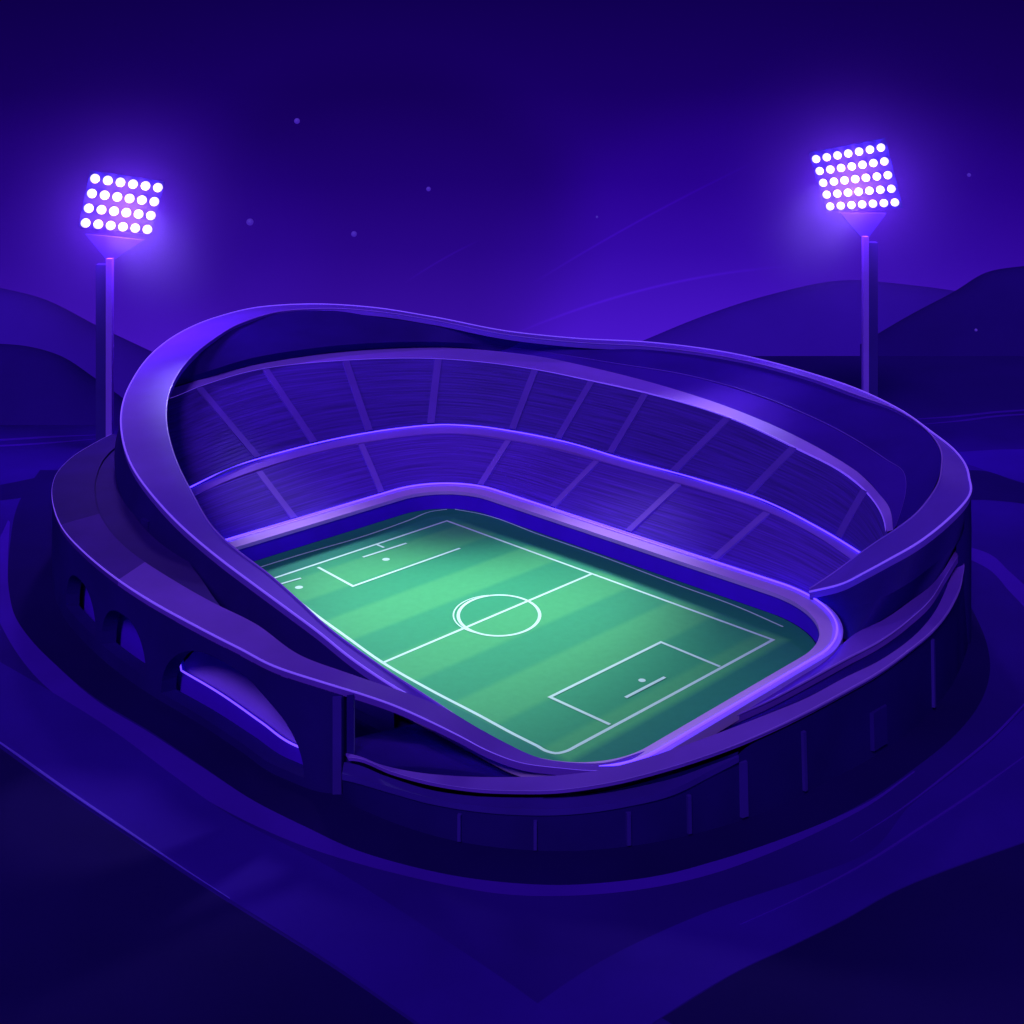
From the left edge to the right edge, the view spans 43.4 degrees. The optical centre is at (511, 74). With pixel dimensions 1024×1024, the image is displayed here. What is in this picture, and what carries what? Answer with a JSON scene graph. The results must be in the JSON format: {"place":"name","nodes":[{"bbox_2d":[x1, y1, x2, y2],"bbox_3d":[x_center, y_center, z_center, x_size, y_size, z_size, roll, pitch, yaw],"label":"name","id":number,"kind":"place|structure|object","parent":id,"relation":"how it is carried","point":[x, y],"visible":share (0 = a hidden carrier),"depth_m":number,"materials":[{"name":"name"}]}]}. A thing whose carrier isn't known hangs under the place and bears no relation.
{"place":"outdoors","nodes":[
{"label":"outdoors","id":0,"kind":"place"},
{"bbox_2d":[0,473,56,499],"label":"terrain","id":1,"kind":"structure","parent":0,"point":[24,488],"depth_m":380.62,"materials":[{"name":"blue"}]},
{"bbox_2d":[0,344,122,424],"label":"hill","id":2,"kind":"structure","parent":0,"point":[40,387],"depth_m":582.15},
{"bbox_2d":[0,288,151,397],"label":"hill","id":3,"kind":"structure","parent":0,"point":[34,322],"depth_m":777.45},
{"bbox_2d":[0,748,413,1023],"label":"terrain","id":4,"kind":"structure","parent":0,"point":[102,921],"depth_m":180.56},
{"bbox_2d":[0,662,536,1023],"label":"road","id":5,"kind":"structure","parent":0,"point":[415,970],"depth_m":197.10,"materials":[{"name":"blue asphalt"}]},
{"bbox_2d":[0,742,229,898],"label":"kerb","id":6,"kind":"structure","parent":5,"relation":"on","point":[78,797],"depth_m":213.83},
{"bbox_2d":[0,520,914,895],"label":"path","id":7,"kind":"structure","parent":0,"point":[56,680],"depth_m":213.46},
{"bbox_2d":[0,412,1023,1023],"bbox_3d":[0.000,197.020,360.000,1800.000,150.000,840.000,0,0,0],"label":"ground","id":8,"kind":"structure","parent":0,"point":[536,948],"depth_m":199.67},
{"bbox_2d":[0,435,88,440],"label":"kerb","id":9,"kind":"structure","parent":8,"relation":"on","point":[7,439],"depth_m":432.68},
{"bbox_2d":[0,439,92,446],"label":"kerb","id":10,"kind":"structure","parent":8,"relation":"on","point":[40,443],"depth_m":425.64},
{"bbox_2d":[78,170,164,441],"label":"floodlight tower","id":11,"kind":"structure","parent":8,"relation":"on","point":[119,202],"depth_m":419.38,"materials":[{"name":"metal"}]},
{"bbox_2d":[8,470,989,884],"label":"apron","id":12,"kind":"object","parent":8,"relation":"on","point":[54,636],"visible":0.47,"depth_m":221.61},
{"bbox_2d":[52,303,971,850],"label":"stadium","id":13,"kind":"object","parent":8,"relation":"on","point":[212,469],"visible":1,"depth_m":306.38},
{"bbox_2d":[254,509,815,761],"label":"football pitch","id":14,"kind":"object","parent":13,"relation":"in","point":[531,642],"visible":0.84,"depth_m":283.09,"materials":[{"name":"green plant"}]},
{"bbox_2d":[809,137,902,396],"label":"floodlight tower","id":15,"kind":"structure","parent":8,"relation":"on","point":[856,176],"depth_m":424.94,"materials":[{"name":"metal"}]},
{"bbox_2d":[850,704,1023,841],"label":"kerb","id":16,"kind":"structure","parent":8,"relation":"on","point":[970,755],"depth_m":226.49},
{"bbox_2d":[926,414,1023,423],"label":"kerb","id":17,"kind":"structure","parent":8,"relation":"on","point":[977,418],"depth_m":456.61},
{"bbox_2d":[0,0,1023,351],"label":"sky","id":18,"kind":"structure","parent":0,"point":[689,129],"materials":[{"name":"purple"}]},
{"bbox_2d":[246,219,253,224],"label":"star","id":19,"kind":"object","parent":18,"relation":"in","point":[249,221],"visible":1,"depth_m":1297.42,"materials":[{"name":"purple"}]},
{"bbox_2d":[509,709,1023,1023],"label":"road","id":20,"kind":"structure","parent":0,"point":[652,978],"depth_m":188.34,"materials":[{"name":"blue asphalt"}]},
{"bbox_2d":[740,756,1023,924],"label":"kerb","id":21,"kind":"structure","parent":20,"relation":"on","point":[923,825],"depth_m":205.70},
{"bbox_2d":[643,280,953,355],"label":"hill","id":22,"kind":"structure","parent":0,"point":[822,319],"depth_m":797.66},
{"bbox_2d":[663,843,1023,1023],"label":"terrain","id":23,"kind":"structure","parent":0,"point":[946,947],"depth_m":175.91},
{"bbox_2d":[751,356,1023,418],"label":"terrain","id":24,"kind":"structure","parent":0,"point":[915,387],"depth_m":515.62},
{"bbox_2d":[917,409,1023,418],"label":"kerb","id":25,"kind":"structure","parent":24,"relation":"on","point":[973,414],"depth_m":461.99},
{"bbox_2d":[860,266,1023,355],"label":"hill","id":26,"kind":"structure","parent":0,"point":[989,306],"depth_m":681.87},
{"bbox_2d":[958,449,1023,481],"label":"path","id":27,"kind":"structure","parent":0,"point":[1008,463],"depth_m":406.21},
{"bbox_2d":[969,470,1023,503],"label":"terrain","id":28,"kind":"structure","parent":0,"point":[986,485],"depth_m":379.69,"materials":[{"name":"blue"}]},
{"bbox_2d":[971,548,1023,605],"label":"path","id":29,"kind":"structure","parent":0,"point":[1012,583],"depth_m":315.56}
]}

